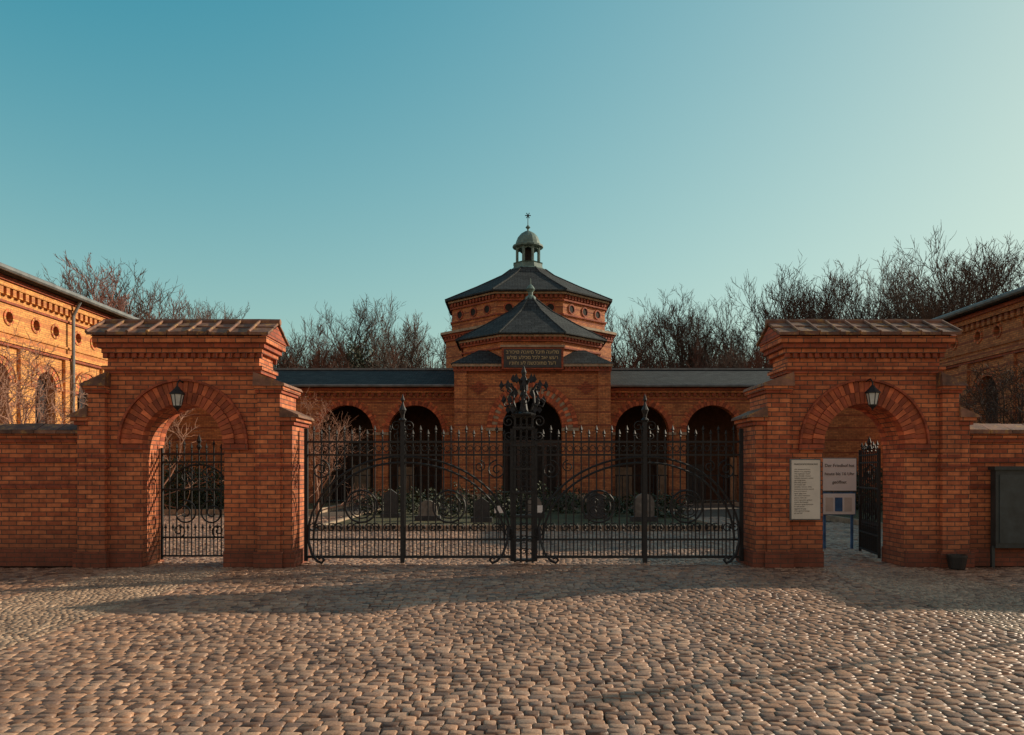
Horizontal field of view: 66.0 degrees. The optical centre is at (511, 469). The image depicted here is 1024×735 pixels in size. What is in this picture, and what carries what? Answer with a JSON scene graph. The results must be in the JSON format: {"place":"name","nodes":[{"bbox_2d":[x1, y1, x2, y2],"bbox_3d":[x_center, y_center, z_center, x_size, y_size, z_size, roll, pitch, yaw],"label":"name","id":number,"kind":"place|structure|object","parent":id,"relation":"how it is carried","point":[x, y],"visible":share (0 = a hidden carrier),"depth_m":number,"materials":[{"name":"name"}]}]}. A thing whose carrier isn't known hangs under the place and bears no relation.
{"place":"outdoors","nodes":[
{"label":"outdoors","id":0,"kind":"place"},
{"bbox_2d":[0,516,1023,734],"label":"cobblestone pavement","id":1,"kind":"structure","parent":0,"point":[699,646],"depth_m":6.96,"materials":[{"name":"stone"}]},
{"bbox_2d":[0,434,76,565],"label":"brick boundary wall","id":2,"kind":"structure","parent":1,"relation":"on","point":[38,499],"depth_m":13.12,"materials":[{"name":"red brick"}]},
{"bbox_2d":[0,423,76,433],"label":"tile coping","id":3,"kind":"object","parent":2,"relation":"on","point":[34,428],"visible":0.76,"depth_m":13.08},
{"bbox_2d":[67,319,314,567],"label":"brick gate arch","id":4,"kind":"structure","parent":1,"relation":"on","point":[221,369],"depth_m":12.97,"materials":[{"name":"red brick"}]},
{"bbox_2d":[169,380,185,410],"bbox_3d":[-5.420,-1.211,12.818,0.217,0.522,0.366,0,0,0],"label":"wall lantern","id":5,"kind":"object","parent":4,"relation":"attached to","point":[177,393],"depth_m":12.71,"materials":[{"name":"metal"}]},
{"bbox_2d":[160,435,223,559],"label":"iron pedestrian gate","id":6,"kind":"structure","parent":4,"relation":"attached to","point":[162,489],"depth_m":13.60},
{"bbox_2d":[494,506,502,537],"bbox_3d":[-0.300,1.225,17.922,0.200,0.810,0.045,0,0,0],"label":"plot marker sign","id":7,"kind":"object","parent":1,"relation":"on","point":[499,509],"visible":0.61,"depth_m":17.90,"materials":[{"name":"metal"}]},
{"bbox_2d":[304,365,743,563],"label":"wrought iron double gate","id":8,"kind":"structure","parent":1,"relation":"on","point":[511,528],"depth_m":13.38,"materials":[{"name":"black metal"}]},
{"bbox_2d":[537,506,542,537],"bbox_3d":[0.620,1.225,18.122,0.200,0.810,0.045,0,0,0],"label":"plot marker sign","id":9,"kind":"object","parent":1,"relation":"on","point":[539,509],"visible":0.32,"depth_m":18.10,"materials":[{"name":"metal"}]},
{"bbox_2d":[823,458,856,548],"bbox_3d":[6.640,0.690,16.020,0.720,1.880,0.091,0,0,0],"label":"opening hours sign","id":10,"kind":"object","parent":1,"relation":"on","point":[839,474],"visible":1,"depth_m":15.98,"materials":[{"name":"metal"}]},
{"bbox_2d":[731,319,980,567],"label":"brick gate arch","id":11,"kind":"structure","parent":1,"relation":"on","point":[822,372],"depth_m":12.96,"materials":[{"name":"red brick"}]},
{"bbox_2d":[789,459,820,519],"bbox_3d":[4.790,0.320,12.867,0.500,1.000,0.060,0,0,0],"label":"rules notice board","id":12,"kind":"object","parent":11,"relation":"attached to","point":[804,489],"visible":1,"depth_m":12.84,"materials":[{"name":"paper"}]},
{"bbox_2d":[858,436,880,557],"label":"iron pedestrian gate","id":13,"kind":"structure","parent":11,"relation":"attached to","point":[870,535],"depth_m":14.32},
{"bbox_2d":[865,378,880,409],"bbox_3d":[5.840,-1.231,12.818,0.217,0.522,0.366,0,0,0],"label":"wall lantern","id":14,"kind":"object","parent":11,"relation":"attached to","point":[872,392],"depth_m":12.71,"materials":[{"name":"metal"}]},
{"bbox_2d":[946,554,967,569],"bbox_3d":[7.160,1.482,12.680,0.310,0.235,0.310,0,0,0],"label":"plant tub","id":15,"kind":"object","parent":1,"relation":"on","point":[957,561],"visible":1,"depth_m":12.57,"materials":[{"name":"black plastic"}]},
{"bbox_2d":[970,434,1023,565],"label":"brick boundary wall","id":16,"kind":"structure","parent":1,"relation":"on","point":[986,450],"depth_m":13.12,"materials":[{"name":"red brick"}]},
{"bbox_2d":[970,423,1023,433],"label":"tile coping","id":17,"kind":"object","parent":16,"relation":"on","point":[976,428],"visible":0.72,"depth_m":13.08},
{"bbox_2d":[988,466,1023,567],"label":"notice cabinet","id":18,"kind":"object","parent":1,"relation":"on","point":[1007,506],"visible":0.85,"depth_m":12.89,"materials":[{"name":"paint"}]},
{"bbox_2d":[0,567,1023,650],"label":"mosaic footpath","id":19,"kind":"structure","parent":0,"point":[31,615],"depth_m":10.05,"materials":[{"name":"grey stone"}]},
{"bbox_2d":[0,500,1023,734],"bbox_3d":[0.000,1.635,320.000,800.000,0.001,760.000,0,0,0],"label":"ground","id":20,"kind":"structure","parent":0,"point":[340,512],"depth_m":30.97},
{"bbox_2d":[0,318,87,423],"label":"bare shrub","id":21,"kind":"object","parent":20,"relation":"on","point":[7,401],"visible":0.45,"depth_m":15.44,"materials":[{"name":"brown plant"}]},
{"bbox_2d":[0,330,100,423],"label":"bare shrub","id":22,"kind":"object","parent":20,"relation":"on","point":[44,390],"visible":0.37,"depth_m":17.33,"materials":[{"name":"brown plant"}]},
{"bbox_2d":[0,273,117,423],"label":"facade details","id":23,"kind":"object","parent":20,"relation":"on","point":[24,292],"visible":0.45,"depth_m":29.03,"materials":[{"name":"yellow brick"}]},
{"bbox_2d":[0,293,107,423],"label":"walls","id":24,"kind":"structure","parent":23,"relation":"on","point":[64,339],"depth_m":28.77,"materials":[{"name":"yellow brick"}]},
{"bbox_2d":[0,262,138,318],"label":"roof","id":25,"kind":"structure","parent":23,"relation":"on","point":[21,276],"depth_m":28.65,"materials":[{"name":"metal"}]},
{"bbox_2d":[58,256,86,296],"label":"bare tree","id":26,"kind":"object","parent":20,"relation":"on","point":[66,279],"visible":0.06,"depth_m":57.58,"materials":[{"name":"brown plant"}]},
{"bbox_2d":[41,263,126,303],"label":"bare tree","id":27,"kind":"object","parent":20,"relation":"on","point":[72,279],"visible":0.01,"depth_m":63.70,"materials":[{"name":"brown plant"}]},
{"bbox_2d":[54,250,165,318],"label":"bare tree","id":28,"kind":"object","parent":20,"relation":"on","point":[101,298],"visible":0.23,"depth_m":49.82,"materials":[{"name":"brown plant"}]},
{"bbox_2d":[61,258,183,318],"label":"bare tree","id":29,"kind":"object","parent":20,"relation":"on","point":[87,295],"visible":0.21,"depth_m":53.41,"materials":[{"name":"brown plant"}]},
{"bbox_2d":[65,365,223,534],"bbox_3d":[-8.475,-0.246,17.032,3.563,4.279,3.601,0,0,42],"label":"bare shrub","id":30,"kind":"object","parent":20,"relation":"on","point":[172,469],"visible":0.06,"depth_m":17.27,"materials":[{"name":"brown plant"}]},
{"bbox_2d":[110,279,211,318],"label":"bare tree","id":31,"kind":"object","parent":20,"relation":"on","point":[152,303],"visible":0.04,"depth_m":64.77,"materials":[{"name":"brown plant"}]},
{"bbox_2d":[128,287,230,318],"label":"bare tree","id":32,"kind":"object","parent":20,"relation":"on","point":[174,311],"visible":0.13,"depth_m":56.66,"materials":[{"name":"brown plant"}]},
{"bbox_2d":[166,300,222,318],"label":"bare tree","id":33,"kind":"object","parent":20,"relation":"on","point":[190,311],"visible":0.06,"depth_m":58.16,"materials":[{"name":"brown plant"}]},
{"bbox_2d":[274,314,355,367],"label":"bare tree","id":34,"kind":"object","parent":20,"relation":"on","point":[299,347],"visible":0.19,"depth_m":57.98,"materials":[{"name":"brown plant"}]},
{"bbox_2d":[279,316,377,367],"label":"bare tree","id":35,"kind":"object","parent":20,"relation":"on","point":[325,352],"visible":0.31,"depth_m":58.48,"materials":[{"name":"brown plant"}]},
{"bbox_2d":[337,334,380,367],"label":"ivy clump","id":36,"kind":"object","parent":35,"relation":"attached to","point":[358,360],"visible":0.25,"depth_m":57.66,"materials":[{"name":"green plant"}]},
{"bbox_2d":[306,295,431,367],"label":"bare tree","id":37,"kind":"object","parent":20,"relation":"on","point":[368,326],"visible":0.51,"depth_m":62.59,"materials":[{"name":"brown plant"}]},
{"bbox_2d":[360,290,431,367],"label":"bare tree","id":38,"kind":"object","parent":20,"relation":"on","point":[405,330],"visible":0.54,"depth_m":64.89,"materials":[{"name":"brown plant"}]},
{"bbox_2d":[383,315,451,367],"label":"bare tree","id":39,"kind":"object","parent":20,"relation":"on","point":[432,353],"visible":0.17,"depth_m":60.70,"materials":[{"name":"brown plant"}]},
{"bbox_2d":[163,213,882,505],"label":"cemetery chapel","id":40,"kind":"structure","parent":20,"relation":"on","point":[536,318],"depth_m":38.00,"materials":[{"name":"brick"}]},
{"bbox_2d":[156,290,965,367],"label":"distant trees","id":41,"kind":"object","parent":20,"relation":"on","point":[726,363],"visible":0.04,"depth_m":56.35,"materials":[{"name":"brown plant"}]},
{"bbox_2d":[605,305,681,367],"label":"bare tree","id":42,"kind":"object","parent":20,"relation":"on","point":[621,338],"visible":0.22,"depth_m":58.53,"materials":[{"name":"brown plant"}]},
{"bbox_2d":[611,305,675,367],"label":"bare tree","id":43,"kind":"object","parent":20,"relation":"on","point":[641,343],"visible":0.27,"depth_m":69.00,"materials":[{"name":"brown plant"}]},
{"bbox_2d":[638,307,716,367],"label":"bare tree","id":44,"kind":"object","parent":20,"relation":"on","point":[678,336],"visible":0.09,"depth_m":72.78,"materials":[{"name":"brown plant"}]},
{"bbox_2d":[628,284,742,367],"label":"bare tree","id":45,"kind":"object","parent":20,"relation":"on","point":[670,325],"visible":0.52,"depth_m":62.10,"materials":[{"name":"brown plant"}]},
{"bbox_2d":[670,297,763,367],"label":"bare tree","id":46,"kind":"object","parent":20,"relation":"on","point":[706,332],"visible":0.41,"depth_m":60.18,"materials":[{"name":"brown plant"}]},
{"bbox_2d":[699,308,771,365],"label":"bare tree","id":47,"kind":"object","parent":20,"relation":"on","point":[737,339],"visible":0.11,"depth_m":67.65,"materials":[{"name":"brown plant"}]},
{"bbox_2d":[682,269,820,367],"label":"bare tree","id":48,"kind":"object","parent":20,"relation":"on","point":[765,312],"visible":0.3,"depth_m":59.09,"materials":[{"name":"brown plant"}]},
{"bbox_2d":[733,251,859,358],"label":"bare tree","id":49,"kind":"object","parent":20,"relation":"on","point":[780,284],"visible":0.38,"depth_m":61.13,"materials":[{"name":"brown plant"}]},
{"bbox_2d":[798,273,866,318],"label":"bare tree","id":50,"kind":"object","parent":20,"relation":"on","point":[841,307],"visible":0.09,"depth_m":69.47,"materials":[{"name":"brown plant"}]},
{"bbox_2d":[796,250,931,318],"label":"bare tree","id":51,"kind":"object","parent":20,"relation":"on","point":[844,290],"visible":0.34,"depth_m":61.23,"materials":[{"name":"brown plant"}]},
{"bbox_2d":[850,237,970,318],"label":"bare tree","id":52,"kind":"object","parent":20,"relation":"on","point":[892,308],"visible":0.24,"depth_m":63.85,"materials":[{"name":"brown plant"}]},
{"bbox_2d":[847,265,992,318],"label":"bare tree","id":53,"kind":"object","parent":20,"relation":"on","point":[903,294],"visible":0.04,"depth_m":69.99,"materials":[{"name":"brown plant"}]},
{"bbox_2d":[877,225,1013,318],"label":"bare tree","id":54,"kind":"object","parent":20,"relation":"on","point":[938,310],"visible":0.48,"depth_m":54.18,"materials":[{"name":"brown plant"}]},
{"bbox_2d":[878,351,1023,446],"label":"bare shrub","id":55,"kind":"object","parent":20,"relation":"on","point":[1013,380],"visible":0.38,"depth_m":17.64,"materials":[{"name":"brown plant"}]},
{"bbox_2d":[880,252,1023,317],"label":"bare tree","id":56,"kind":"object","parent":20,"relation":"on","point":[951,260],"visible":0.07,"depth_m":68.42,"materials":[{"name":"brown plant"}]},
{"bbox_2d":[917,231,1023,317],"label":"bare tree","id":57,"kind":"object","parent":20,"relation":"on","point":[996,268],"visible":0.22,"depth_m":56.71,"materials":[{"name":"brown plant"}]},
{"bbox_2d":[939,296,1023,423],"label":"facade details","id":58,"kind":"object","parent":20,"relation":"on","point":[1008,310],"visible":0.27,"depth_m":29.50,"materials":[{"name":"brick"}]},
{"bbox_2d":[933,286,1023,321],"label":"roof","id":59,"kind":"structure","parent":58,"relation":"on","point":[990,302],"depth_m":29.07,"materials":[{"name":"metal"}]},
{"bbox_2d":[939,315,1023,423],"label":"walls","id":60,"kind":"structure","parent":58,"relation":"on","point":[1011,329],"depth_m":29.76,"materials":[{"name":"brick"}]},
{"bbox_2d":[955,358,1023,423],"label":"bare shrub","id":61,"kind":"object","parent":20,"relation":"on","point":[995,388],"visible":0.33,"depth_m":17.06,"materials":[{"name":"brown plant"}]},
{"bbox_2d":[959,384,1023,423],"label":"bare shrub","id":62,"kind":"object","parent":20,"relation":"on","point":[974,408],"visible":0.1,"depth_m":15.73,"materials":[{"name":"brown plant"}]},
{"bbox_2d":[1000,248,1023,293],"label":"bare tree","id":63,"kind":"object","parent":20,"relation":"on","point":[1014,275],"visible":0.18,"depth_m":57.73,"materials":[{"name":"brown plant"}]},
{"bbox_2d":[0,0,1023,367],"label":"sky","id":64,"kind":"structure","parent":0,"point":[284,159],"materials":[{"name":"blue"}]},
{"bbox_2d":[164,502,882,531],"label":"courtyard lawn","id":65,"kind":"structure","parent":0,"point":[845,519],"depth_m":23.51,"materials":[{"name":"green plant"}]},
{"bbox_2d":[298,386,386,515],"bbox_3d":[-6.651,-0.529,28.130,4.153,4.934,4.109,0,0,33],"label":"bare shrub","id":66,"kind":"object","parent":65,"relation":"on","point":[317,484],"visible":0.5,"depth_m":27.91,"materials":[{"name":"brown plant"}]},
{"bbox_2d":[380,489,399,517],"bbox_3d":[-3.858,1.077,25.092,0.620,0.945,0.350,0,0,0],"label":"gravestone","id":67,"kind":"object","parent":65,"relation":"on","point":[393,505],"visible":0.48,"depth_m":24.99,"materials":[{"name":"stone"}]},
{"bbox_2d":[415,500,440,520],"bbox_3d":[-2.515,1.226,23.558,0.755,0.648,0.350,0,0,0],"label":"gravestone","id":68,"kind":"object","parent":65,"relation":"on","point":[424,512],"visible":0.6,"depth_m":23.45,"materials":[{"name":"stone"}]},
{"bbox_2d":[471,498,491,521],"bbox_3d":[-0.881,1.169,22.819,0.618,0.762,0.350,0,0,0],"label":"gravestone","id":69,"kind":"object","parent":65,"relation":"on","point":[478,510],"visible":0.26,"depth_m":22.71,"materials":[{"name":"stone"}]},
{"bbox_2d":[354,481,692,517],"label":"clipped shrubs","id":70,"kind":"object","parent":65,"relation":"on","point":[501,499],"visible":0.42,"depth_m":26.62,"materials":[{"name":"green plant"}]},
{"bbox_2d":[164,449,882,510],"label":"evergreen bushes","id":71,"kind":"object","parent":65,"relation":"on","point":[195,496],"visible":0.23,"depth_m":30.47,"materials":[{"name":"green plant"}]},
{"bbox_2d":[525,498,544,517],"bbox_3d":[0.697,1.198,24.930,0.674,0.704,0.350,0,0,0],"label":"gravestone","id":72,"kind":"object","parent":65,"relation":"on","point":[539,503],"visible":0.36,"depth_m":24.82,"materials":[{"name":"stone"}]},
{"bbox_2d":[583,492,606,518],"bbox_3d":[2.584,1.105,24.460,0.715,0.890,0.350,0,0,0],"label":"gravestone","id":73,"kind":"object","parent":65,"relation":"on","point":[599,497],"visible":0.39,"depth_m":24.36,"materials":[{"name":"stone"}]},
{"bbox_2d":[630,493,656,521],"bbox_3d":[3.873,1.116,23.142,0.782,0.868,0.350,0,0,0],"label":"gravestone","id":74,"kind":"object","parent":65,"relation":"on","point":[638,508],"visible":0.55,"depth_m":23.04,"materials":[{"name":"stone"}]}
]}

